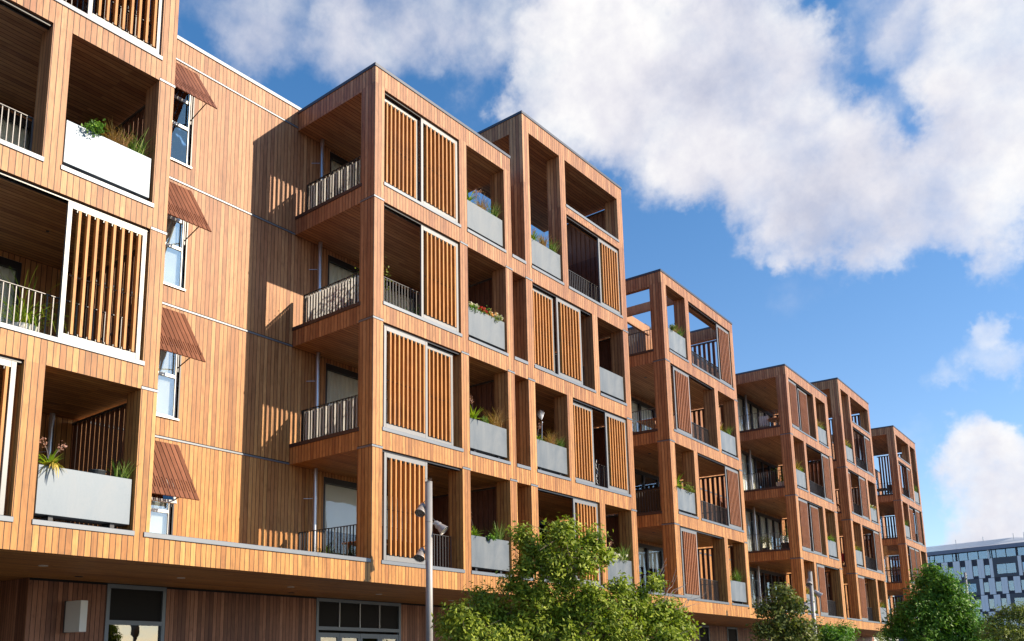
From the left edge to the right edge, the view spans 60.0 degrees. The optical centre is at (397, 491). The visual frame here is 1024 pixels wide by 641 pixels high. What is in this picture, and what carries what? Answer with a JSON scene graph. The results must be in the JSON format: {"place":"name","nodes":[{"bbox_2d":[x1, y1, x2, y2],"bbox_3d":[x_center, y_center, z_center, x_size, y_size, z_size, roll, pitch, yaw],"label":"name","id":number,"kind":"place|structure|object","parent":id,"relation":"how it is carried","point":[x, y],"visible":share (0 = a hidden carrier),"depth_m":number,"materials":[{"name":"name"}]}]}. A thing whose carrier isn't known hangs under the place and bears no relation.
{"place":"outdoors","nodes":[
{"label":"outdoors","id":0,"kind":"place"},
{"bbox_2d":[531,229,539,240],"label":"agave plant","id":1,"kind":"object","parent":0,"point":[533,236],"visible":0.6,"depth_m":26.40,"materials":[{"name":"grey plant"}]},
{"bbox_2d":[149,0,1023,640],"label":"sky","id":2,"kind":"structure","parent":0,"point":[841,182],"materials":[{"name":"blue"}]},
{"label":"pavement","id":3,"kind":"structure","parent":0,"visible":0},
{"bbox_2d":[0,578,593,640],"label":"ground floor wall","id":4,"kind":"structure","parent":3,"relation":"on","point":[31,609],"depth_m":21.37,"materials":[{"name":"brown wood"}]},
{"bbox_2d":[63,600,87,632],"bbox_3d":[-6.914,2.671,18.785,0.739,0.680,0.160,-10,-14,42],"label":"wall lantern","id":5,"kind":"object","parent":4,"relation":"attached to","point":[75,617],"depth_m":18.62,"materials":[{"name":"white"}]},
{"bbox_2d":[104,584,166,640],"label":"window","id":6,"kind":"structure","parent":4,"relation":"in","point":[133,612],"depth_m":20.27,"materials":[{"name":"black"}]},
{"bbox_2d":[0,0,599,611],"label":"wing","id":7,"kind":"structure","parent":4,"relation":"on","point":[236,384],"depth_m":21.25,"materials":[{"name":"wood"}]},
{"bbox_2d":[150,477,176,534],"bbox_3d":[-5.355,0.195,18.944,0.368,2.385,1.200,-10,-14,42],"label":"window","id":8,"kind":"structure","parent":7,"relation":"in","point":[160,504],"depth_m":19.23,"materials":[{"name":"glass"}]},
{"bbox_2d":[156,344,181,420],"bbox_3d":[-5.397,-2.842,19.566,0.225,2.385,1.200,-10,-14,42],"label":"window","id":9,"kind":"structure","parent":7,"relation":"in","point":[167,373],"depth_m":19.81,"materials":[{"name":"glass"}]},
{"bbox_2d":[163,214,187,291],"bbox_3d":[-5.388,-5.889,20.140,0.225,2.385,1.200,-10,-14,42],"label":"window","id":10,"kind":"structure","parent":7,"relation":"in","point":[174,248],"depth_m":20.40,"materials":[{"name":"glass"}]},
{"bbox_2d":[170,87,194,168],"bbox_3d":[-5.354,-8.939,20.692,0.160,2.385,1.200,-10,-14,42],"label":"window","id":11,"kind":"structure","parent":7,"relation":"in","point":[180,141],"depth_m":20.92,"materials":[{"name":"glass"}]},
{"bbox_2d":[38,532,687,610],"bbox_3d":[1.095,2.619,24.072,4.011,0.535,22.365,-10,-14,42],"label":"podium","id":12,"kind":"object","parent":7,"relation":"attached to","point":[179,558],"visible":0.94,"depth_m":17.52,"materials":[{"name":"brown wood"}]},
{"bbox_2d":[0,0,178,571],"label":"apartment block","id":13,"kind":"structure","parent":12,"relation":"on","point":[62,62],"depth_m":15.79,"materials":[{"name":"brown wood"}]},
{"bbox_2d":[0,412,5,475],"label":"glass door","id":14,"kind":"structure","parent":13,"relation":"in","point":[5,412],"depth_m":16.77,"materials":[{"name":"grey"}]},
{"bbox_2d":[0,256,21,323],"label":"glass door","id":15,"kind":"structure","parent":13,"relation":"in","point":[10,268],"depth_m":17.34,"materials":[{"name":"grey"}]},
{"bbox_2d":[0,108,31,149],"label":"glass door","id":16,"kind":"structure","parent":13,"relation":"in","point":[4,116],"depth_m":17.87,"materials":[{"name":"grey"}]},
{"bbox_2d":[0,272,85,335],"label":"potted plant","id":17,"kind":"object","parent":13,"relation":"on","point":[23,321],"visible":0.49,"depth_m":14.99,"materials":[{"name":"green plant"}]},
{"bbox_2d":[33,464,131,527],"bbox_3d":[-5.406,0.132,14.897,0.400,0.910,1.680,-10,-14,42],"label":"planter box","id":18,"kind":"object","parent":13,"relation":"on","point":[87,497],"visible":0.79,"depth_m":14.74,"materials":[{"name":"metal"}]},
{"bbox_2d":[38,436,67,478],"bbox_3d":[-5.707,-0.567,14.430,0.835,0.780,0.647,-10,-14,42],"label":"potted plant","id":19,"kind":"object","parent":18,"relation":"in","point":[49,461],"visible":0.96,"depth_m":14.39,"materials":[{"name":"green plant"}]},
{"bbox_2d":[88,469,106,474],"bbox_3d":[-5.193,-0.308,15.135,0.310,0.115,0.305,-10,-14,42],"label":"black bowl","id":20,"kind":"object","parent":18,"relation":"on","point":[99,471],"visible":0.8,"depth_m":15.02,"materials":[{"name":"grey"}]},
{"bbox_2d":[111,458,139,478],"bbox_3d":[-4.811,-0.422,15.354,0.599,0.383,0.555,-10,-14,42],"label":"tussock plant","id":21,"kind":"object","parent":18,"relation":"in","point":[124,473],"visible":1,"depth_m":15.35,"materials":[{"name":"green plant"}]},
{"bbox_2d":[62,120,150,199],"bbox_3d":[-5.386,-5.961,16.045,0.400,0.910,1.680,-10,-14,42],"label":"planter box","id":22,"kind":"object","parent":13,"relation":"on","point":[111,162],"visible":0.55,"depth_m":15.88,"materials":[{"name":"concrete"}]},
{"bbox_2d":[81,118,109,137],"bbox_3d":[-5.460,-6.559,15.723,0.483,0.435,0.483,-10,-14,42],"label":"shrub","id":23,"kind":"object","parent":22,"relation":"in","point":[96,126],"visible":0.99,"depth_m":15.67,"materials":[{"name":"green plant"}]},
{"bbox_2d":[102,121,136,146],"bbox_3d":[-5.132,-6.591,16.194,0.869,0.416,0.724,9,-14,-39],"label":"tussock plant","id":24,"kind":"object","parent":22,"relation":"in","point":[117,139],"visible":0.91,"depth_m":16.12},
{"bbox_2d":[123,125,156,154],"bbox_3d":[-4.903,-6.579,16.548,0.733,0.526,0.782,3,-11,-12],"label":"tussock plant","id":25,"kind":"object","parent":22,"relation":"in","point":[134,148],"visible":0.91,"depth_m":16.44,"materials":[{"name":"green plant"}]},
{"bbox_2d":[287,62,518,599],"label":"apartment block","id":26,"kind":"structure","parent":12,"relation":"on","point":[384,131],"depth_m":22.43,"materials":[{"name":"brown wood"}]},
{"bbox_2d":[307,537,339,553],"bbox_3d":[-1.713,1.591,21.371,1.364,0.893,1.442,2,-11,-10],"label":"potted plant","id":27,"kind":"object","parent":26,"relation":"on","point":[326,548],"visible":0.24,"depth_m":21.23,"materials":[{"name":"green plant"}]},
{"bbox_2d":[329,152,351,175],"bbox_3d":[-0.682,-7.963,25.648,0.147,2.680,3.720,-10,-14,42],"label":"glass door","id":28,"kind":"structure","parent":26,"relation":"in","point":[336,161],"depth_m":24.75,"materials":[{"name":"grey"}]},
{"bbox_2d":[323,477,411,548],"bbox_3d":[-0.718,1.178,23.932,0.165,2.680,3.720,-10,-14,42],"label":"glass door","id":29,"kind":"structure","parent":26,"relation":"in","point":[339,496],"depth_m":23.34,"materials":[{"name":"grey"}]},
{"bbox_2d":[325,363,412,430],"bbox_3d":[-0.702,-1.870,24.500,0.147,2.680,3.720,-10,-14,42],"label":"glass door","id":30,"kind":"structure","parent":26,"relation":"in","point":[340,383],"depth_m":23.82,"materials":[{"name":"grey"}]},
{"bbox_2d":[327,255,417,313],"bbox_3d":[-0.692,-4.916,25.074,0.147,2.680,3.720,-10,-14,42],"label":"glass door","id":31,"kind":"structure","parent":26,"relation":"in","point":[338,269],"depth_m":24.65,"materials":[{"name":"grey"}]},
{"bbox_2d":[467,200,502,246],"bbox_3d":[2.313,-7.463,24.684,0.400,0.910,1.640,-10,-14,42],"label":"planter box","id":32,"kind":"object","parent":26,"relation":"on","point":[484,223],"visible":0.57,"depth_m":24.54,"materials":[{"name":"concrete"}]},
{"bbox_2d":[467,189,483,204],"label":"agave plant","id":33,"kind":"object","parent":32,"relation":"in","point":[470,198],"visible":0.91,"depth_m":24.33,"materials":[{"name":"green plant"}]},
{"bbox_2d":[473,194,492,210],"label":"flowering plant","id":34,"kind":"object","parent":32,"relation":"in","point":[483,206],"visible":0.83,"depth_m":24.61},
{"bbox_2d":[485,199,500,216],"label":"tussock plant","id":35,"kind":"object","parent":32,"relation":"in","point":[494,212],"visible":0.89,"depth_m":25.01,"materials":[{"name":"green plant"}]},
{"bbox_2d":[468,306,504,350],"bbox_3d":[2.303,-4.417,24.111,0.400,0.910,1.640,-10,-14,42],"label":"planter box","id":36,"kind":"object","parent":26,"relation":"on","point":[485,328],"visible":0.59,"depth_m":23.97,"materials":[{"name":"metal"}]},
{"bbox_2d":[468,301,478,312],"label":"flowering plant","id":37,"kind":"object","parent":36,"relation":"in","point":[474,306],"visible":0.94,"depth_m":23.62,"materials":[{"name":"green plant"}]},
{"bbox_2d":[477,305,487,313],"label":"flowering plant","id":38,"kind":"object","parent":36,"relation":"in","point":[481,308],"visible":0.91,"depth_m":23.96,"materials":[{"name":"red plant"}]},
{"bbox_2d":[483,305,497,318],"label":"flowering plant","id":39,"kind":"object","parent":36,"relation":"in","point":[490,313],"visible":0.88,"depth_m":24.20,"materials":[{"name":"orange plant"}]},
{"bbox_2d":[493,312,503,322],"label":"flowering plant","id":40,"kind":"object","parent":36,"relation":"in","point":[498,318],"visible":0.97,"depth_m":24.46,"materials":[{"name":"yellow plant"}]},
{"bbox_2d":[470,418,506,458],"bbox_3d":[2.293,-1.370,23.537,0.400,0.910,1.640,-10,-14,42],"label":"planter box","id":41,"kind":"object","parent":26,"relation":"on","point":[488,439],"visible":0.6,"depth_m":23.41,"materials":[{"name":"metal"}]},
{"bbox_2d":[469,394,483,418],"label":"agave plant","id":42,"kind":"object","parent":41,"relation":"in","point":[473,415],"visible":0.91,"depth_m":23.04,"materials":[{"name":"green plant"}]},
{"bbox_2d":[482,407,514,427],"bbox_3d":[2.679,-2.035,23.954,1.155,0.584,1.191,4,-11,-22],"label":"tussock plant","id":43,"kind":"object","parent":41,"relation":"in","point":[496,422],"visible":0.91,"depth_m":23.82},
{"bbox_2d":[471,535,508,573],"bbox_3d":[2.283,1.676,22.963,0.400,0.910,1.640,-10,-14,42],"label":"planter box","id":44,"kind":"object","parent":26,"relation":"on","point":[490,555],"visible":0.69,"depth_m":22.82,"materials":[{"name":"metal"}]},
{"bbox_2d":[471,512,484,535],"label":"agave plant","id":45,"kind":"object","parent":44,"relation":"in","point":[473,531],"visible":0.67,"depth_m":22.52,"materials":[{"name":"green plant"}]},
{"bbox_2d":[486,533,495,540],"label":"shrub","id":46,"kind":"object","parent":44,"relation":"in","point":[492,537],"visible":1,"depth_m":22.78,"materials":[{"name":"green plant"}]},
{"bbox_2d":[488,521,506,539],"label":"tussock plant","id":47,"kind":"object","parent":44,"relation":"in","point":[498,535],"visible":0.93,"depth_m":23.30,"materials":[{"name":"green plant"}]},
{"bbox_2d":[438,110,639,606],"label":"apartment block","id":48,"kind":"structure","parent":12,"relation":"on","point":[575,317],"depth_m":27.69,"materials":[{"name":"brown wood"}]},
{"bbox_2d":[539,520,546,547],"bbox_3d":[3.738,2.062,28.553,0.090,2.680,4.000,-10,-14,42],"label":"glass door","id":49,"kind":"structure","parent":48,"relation":"in","point":[544,535],"depth_m":30.06,"materials":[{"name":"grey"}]},
{"bbox_2d":[531,238,560,279],"bbox_3d":[4.394,-7.045,26.868,0.400,0.910,1.610,-10,-14,42],"label":"planter box","id":50,"kind":"object","parent":48,"relation":"on","point":[545,259],"visible":0.52,"depth_m":26.73,"materials":[{"name":"metal"}]},
{"bbox_2d":[536,230,551,246],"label":"tussock plant","id":51,"kind":"object","parent":50,"relation":"in","point":[543,242],"visible":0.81,"depth_m":26.76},
{"bbox_2d":[547,238,559,252],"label":"tussock plant","id":52,"kind":"object","parent":50,"relation":"in","point":[552,248],"visible":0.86,"depth_m":27.18,"materials":[{"name":"green plant"}]},
{"bbox_2d":[537,439,566,475],"bbox_3d":[4.374,-0.952,25.720,0.400,0.910,1.610,-10,-14,42],"label":"planter box","id":53,"kind":"object","parent":48,"relation":"on","point":[551,458],"visible":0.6,"depth_m":25.59,"materials":[{"name":"metal"}]},
{"bbox_2d":[542,428,563,444],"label":"tussock plant","id":54,"kind":"object","parent":53,"relation":"in","point":[551,440],"visible":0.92,"depth_m":25.75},
{"bbox_2d":[555,436,571,446],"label":"tussock plant","id":55,"kind":"object","parent":53,"relation":"in","point":[561,443],"visible":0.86,"depth_m":26.10,"materials":[{"name":"green plant"}]},
{"bbox_2d":[599,367,623,400],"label":"planter box","id":56,"kind":"object","parent":48,"relation":"on","point":[611,384],"visible":0.55,"depth_m":28.80,"materials":[{"name":"metal"}]},
{"bbox_2d":[608,558,631,585],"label":"planter box","id":57,"kind":"object","parent":48,"relation":"on","point":[616,567],"visible":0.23,"depth_m":27.69,"materials":[{"name":"metal"}]},
{"bbox_2d":[614,552,627,562],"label":"flowering plant","id":58,"kind":"object","parent":57,"relation":"in","point":[620,558],"visible":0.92,"depth_m":27.78,"materials":[{"name":"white plant"}]},
{"bbox_2d":[614,543,637,560],"bbox_3d":[7.320,1.883,28.099,0.905,0.647,0.895,-10,-14,42],"label":"tussock plant","id":59,"kind":"object","parent":57,"relation":"in","point":[622,552],"visible":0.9,"depth_m":28.07,"materials":[{"name":"green plant"}]},
{"bbox_2d":[609,269,752,619],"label":"apartment block","id":60,"kind":"structure","parent":12,"relation":"on","point":[667,382],"depth_m":34.73,"materials":[{"name":"brown wood"}]},
{"bbox_2d":[631,397,655,431],"bbox_3d":[10.341,-2.579,37.296,0.147,2.680,5.600,-9,-14,40],"label":"glass door","id":61,"kind":"structure","parent":60,"relation":"in","point":[636,405],"depth_m":37.43,"materials":[{"name":"grey"}]},
{"bbox_2d":[637,418,656,430],"bbox_3d":[9.886,-2.300,33.591,0.800,0.743,1.300,-10,-14,42],"label":"patio table","id":62,"kind":"object","parent":60,"relation":"on","point":[651,423],"visible":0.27,"depth_m":33.48,"materials":[{"name":"brown wood"}]},
{"bbox_2d":[634,468,659,488],"bbox_3d":[10.353,0.464,36.704,0.090,2.680,5.600,-9,-14,40],"label":"glass door","id":63,"kind":"structure","parent":60,"relation":"in","point":[643,474],"depth_m":36.91,"materials":[{"name":"grey"}]},
{"bbox_2d":[635,487,660,513],"bbox_3d":[9.335,0.534,33.201,1.900,1.220,0.700,-10,-14,42],"label":"covered barbecue","id":64,"kind":"object","parent":60,"relation":"on","point":[648,501],"visible":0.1,"depth_m":32.72,"materials":[{"name":"black"}]},
{"bbox_2d":[638,543,664,592],"bbox_3d":[10.315,3.515,36.154,0.165,2.680,5.600,-9,-14,40],"label":"glass door","id":65,"kind":"structure","parent":60,"relation":"in","point":[650,556],"depth_m":36.73,"materials":[{"name":"grey"}]},
{"bbox_2d":[668,328,685,357],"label":"planter box","id":66,"kind":"object","parent":60,"relation":"on","point":[677,345],"visible":0.56,"depth_m":33.83,"materials":[{"name":"concrete"}]},
{"bbox_2d":[677,487,695,514],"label":"planter box","id":67,"kind":"object","parent":60,"relation":"on","point":[686,502],"visible":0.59,"depth_m":32.69,"materials":[{"name":"metal"}]},
{"bbox_2d":[677,471,688,488],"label":"agave plant","id":68,"kind":"object","parent":67,"relation":"in","point":[678,483],"visible":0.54,"depth_m":32.24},
{"bbox_2d":[684,482,694,492],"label":"shrub","id":69,"kind":"object","parent":67,"relation":"in","point":[690,489],"visible":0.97,"depth_m":32.87,"materials":[{"name":"green plant"}]},
{"bbox_2d":[720,430,735,455],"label":"planter box","id":70,"kind":"object","parent":60,"relation":"on","point":[728,445],"visible":0.56,"depth_m":36.71,"materials":[{"name":"metal"}]},
{"bbox_2d":[730,580,746,603],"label":"planter box","id":71,"kind":"object","parent":60,"relation":"on","point":[738,592],"visible":0.68,"depth_m":35.58,"materials":[{"name":"metal"}]},
{"bbox_2d":[733,569,745,581],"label":"tussock plant","id":72,"kind":"object","parent":71,"relation":"in","point":[737,576],"visible":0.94,"depth_m":35.87,"materials":[{"name":"green plant"}]},
{"bbox_2d":[315,598,400,640],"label":"entrance door","id":73,"kind":"structure","parent":4,"relation":"in","point":[331,614],"depth_m":25.41,"materials":[{"name":"glass"}]},
{"bbox_2d":[414,478,447,640],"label":"light pole","id":74,"kind":"object","parent":3,"relation":"on","point":[423,509],"visible":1,"depth_m":19.02,"materials":[{"name":"grey metal"}]},
{"bbox_2d":[430,512,704,640],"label":"broadleaf tree","id":75,"kind":"object","parent":3,"relation":"on","point":[461,621],"visible":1,"depth_m":16.29,"materials":[{"name":"green plant"}]},
{"bbox_2d":[623,621,873,640],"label":"ground floor wall","id":76,"kind":"structure","parent":3,"relation":"on","point":[718,633],"depth_m":46.00,"materials":[{"name":"brown wood"}]},
{"bbox_2d":[698,625,709,640],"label":"window","id":77,"kind":"structure","parent":76,"relation":"in","point":[702,637],"depth_m":43.99,"materials":[{"name":"black"}]},
{"bbox_2d":[727,627,737,640],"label":"window","id":78,"kind":"structure","parent":76,"relation":"in","point":[732,633],"depth_m":46.76,"materials":[{"name":"black"}]},
{"bbox_2d":[602,324,893,636],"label":"wing","id":79,"kind":"structure","parent":76,"relation":"on","point":[650,483],"depth_m":43.18,"materials":[{"name":"wood"}]},
{"bbox_2d":[695,607,890,634],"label":"podium","id":80,"kind":"object","parent":79,"relation":"attached to","point":[745,621],"visible":0.3,"depth_m":40.86,"materials":[{"name":"brown wood"}]},
{"bbox_2d":[735,364,846,627],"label":"apartment block","id":81,"kind":"structure","parent":80,"relation":"on","point":[785,393],"depth_m":45.49,"materials":[{"name":"brown wood"}]},
{"bbox_2d":[737,393,772,430],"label":"glass door","id":82,"kind":"structure","parent":81,"relation":"in","point":[753,408],"depth_m":48.12,"materials":[{"name":"grey"}]},
{"bbox_2d":[741,450,776,490],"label":"glass door","id":83,"kind":"structure","parent":81,"relation":"in","point":[744,455],"depth_m":47.48,"materials":[{"name":"grey"}]},
{"bbox_2d":[745,508,781,550],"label":"glass door","id":84,"kind":"structure","parent":81,"relation":"in","point":[764,523],"depth_m":47.49,"materials":[{"name":"grey"}]},
{"bbox_2d":[759,416,768,427],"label":"patio chair","id":85,"kind":"object","parent":81,"relation":"on","point":[762,420],"visible":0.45,"depth_m":44.84,"materials":[{"name":"wicker"}]},
{"bbox_2d":[759,536,771,549],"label":"potted plant","id":86,"kind":"object","parent":81,"relation":"on","point":[765,542],"visible":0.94,"depth_m":43.78,"materials":[{"name":"green plant"}]},
{"bbox_2d":[749,567,786,606],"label":"glass door","id":87,"kind":"structure","parent":81,"relation":"in","point":[753,571],"depth_m":45.73,"materials":[{"name":"grey"}]},
{"bbox_2d":[767,417,778,424],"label":"patio table","id":88,"kind":"object","parent":81,"relation":"on","point":[775,419],"visible":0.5,"depth_m":44.58,"materials":[{"name":"brown wood"}]},
{"bbox_2d":[772,465,783,485],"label":"potted plant","id":89,"kind":"object","parent":81,"relation":"on","point":[780,482],"visible":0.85,"depth_m":43.66,"materials":[{"name":"green plant"}]},
{"bbox_2d":[778,525,788,548],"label":"potted plant","id":90,"kind":"object","parent":81,"relation":"on","point":[785,545],"visible":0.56,"depth_m":43.03,"materials":[{"name":"green plant"}]},
{"bbox_2d":[796,469,805,488],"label":"planter box","id":91,"kind":"object","parent":81,"relation":"on","point":[801,479],"visible":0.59,"depth_m":43.98,"materials":[{"name":"concrete"}]},
{"bbox_2d":[806,594,816,612],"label":"planter box","id":92,"kind":"object","parent":81,"relation":"on","point":[807,596],"visible":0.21,"depth_m":42.63,"materials":[{"name":"concrete"}]},
{"bbox_2d":[818,426,826,445],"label":"planter box","id":93,"kind":"object","parent":81,"relation":"on","point":[822,435],"visible":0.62,"depth_m":47.87,"materials":[{"name":"concrete"}]},
{"bbox_2d":[828,540,836,557],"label":"planter box","id":94,"kind":"object","parent":81,"relation":"on","point":[832,549],"visible":0.53,"depth_m":46.73,"materials":[{"name":"concrete"}]},
{"bbox_2d":[798,377,889,631],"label":"apartment block","id":95,"kind":"structure","parent":80,"relation":"on","point":[845,402],"depth_m":52.92,"materials":[{"name":"brown wood"}]},
{"bbox_2d":[846,446,852,462],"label":"planter box","id":96,"kind":"object","parent":95,"relation":"on","point":[849,454],"visible":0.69,"depth_m":52.12,"materials":[{"name":"concrete"}]},
{"bbox_2d":[855,550,862,565],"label":"planter box","id":97,"kind":"object","parent":95,"relation":"on","point":[859,560],"visible":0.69,"depth_m":50.97,"materials":[{"name":"concrete"}]},
{"bbox_2d":[870,508,876,521],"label":"planter box","id":98,"kind":"object","parent":95,"relation":"on","point":[873,515],"visible":0.43,"depth_m":54.84,"materials":[{"name":"metal"}]},
{"bbox_2d":[880,607,886,621],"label":"planter box","id":99,"kind":"object","parent":95,"relation":"on","point":[882,612],"visible":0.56,"depth_m":53.65,"materials":[{"name":"metal"}]},
{"bbox_2d":[831,425,927,636],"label":"apartment block","id":100,"kind":"structure","parent":80,"relation":"on","point":[898,502],"depth_m":63.86,"materials":[{"name":"brown wood"}]},
{"bbox_2d":[905,525,909,537],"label":"planter box","id":101,"kind":"object","parent":100,"relation":"on","point":[907,530],"visible":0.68,"depth_m":62.19,"materials":[{"name":"metal"}]},
{"bbox_2d":[914,491,918,503],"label":"planter box","id":102,"kind":"object","parent":100,"relation":"on","point":[916,497],"visible":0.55,"depth_m":66.05,"materials":[{"name":"metal"}]},
{"bbox_2d":[744,582,824,640],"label":"broadleaf tree","id":103,"kind":"object","parent":3,"relation":"on","point":[790,626],"visible":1,"depth_m":25.94,"materials":[{"name":"green plant"}]},
{"bbox_2d":[802,570,822,635],"bbox_3d":[15.839,5.423,33.197,0.834,4.972,0.441,-2,-11,11],"label":"light pole","id":104,"kind":"object","parent":3,"relation":"on","point":[809,582],"visible":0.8,"depth_m":33.42,"materials":[{"name":"grey metal"}]},
{"bbox_2d":[814,618,860,640],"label":"broadleaf tree","id":105,"kind":"object","parent":3,"relation":"on","point":[844,632],"visible":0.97,"depth_m":29.93,"materials":[{"name":"green plant"}]},
{"bbox_2d":[873,630,887,640],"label":"broadleaf tree","id":106,"kind":"object","parent":3,"relation":"on","point":[879,637],"visible":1,"depth_m":26.50,"materials":[{"name":"green plant"}]},
{"bbox_2d":[876,560,1001,640],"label":"broadleaf tree","id":107,"kind":"object","parent":3,"relation":"on","point":[939,618],"visible":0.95,"depth_m":39.46,"materials":[{"name":"green plant"}]},
{"bbox_2d":[974,600,1023,640],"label":"broadleaf tree","id":108,"kind":"object","parent":3,"relation":"on","point":[1004,632],"visible":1,"depth_m":26.28,"materials":[{"name":"green plant"}]},
{"label":"ground","id":109,"kind":"structure","parent":0,"visible":0},
{"bbox_2d":[890,532,1023,640],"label":"office building","id":110,"kind":"structure","parent":109,"relation":"on","point":[994,574],"depth_m":169.48,"materials":[{"name":"white glass"}]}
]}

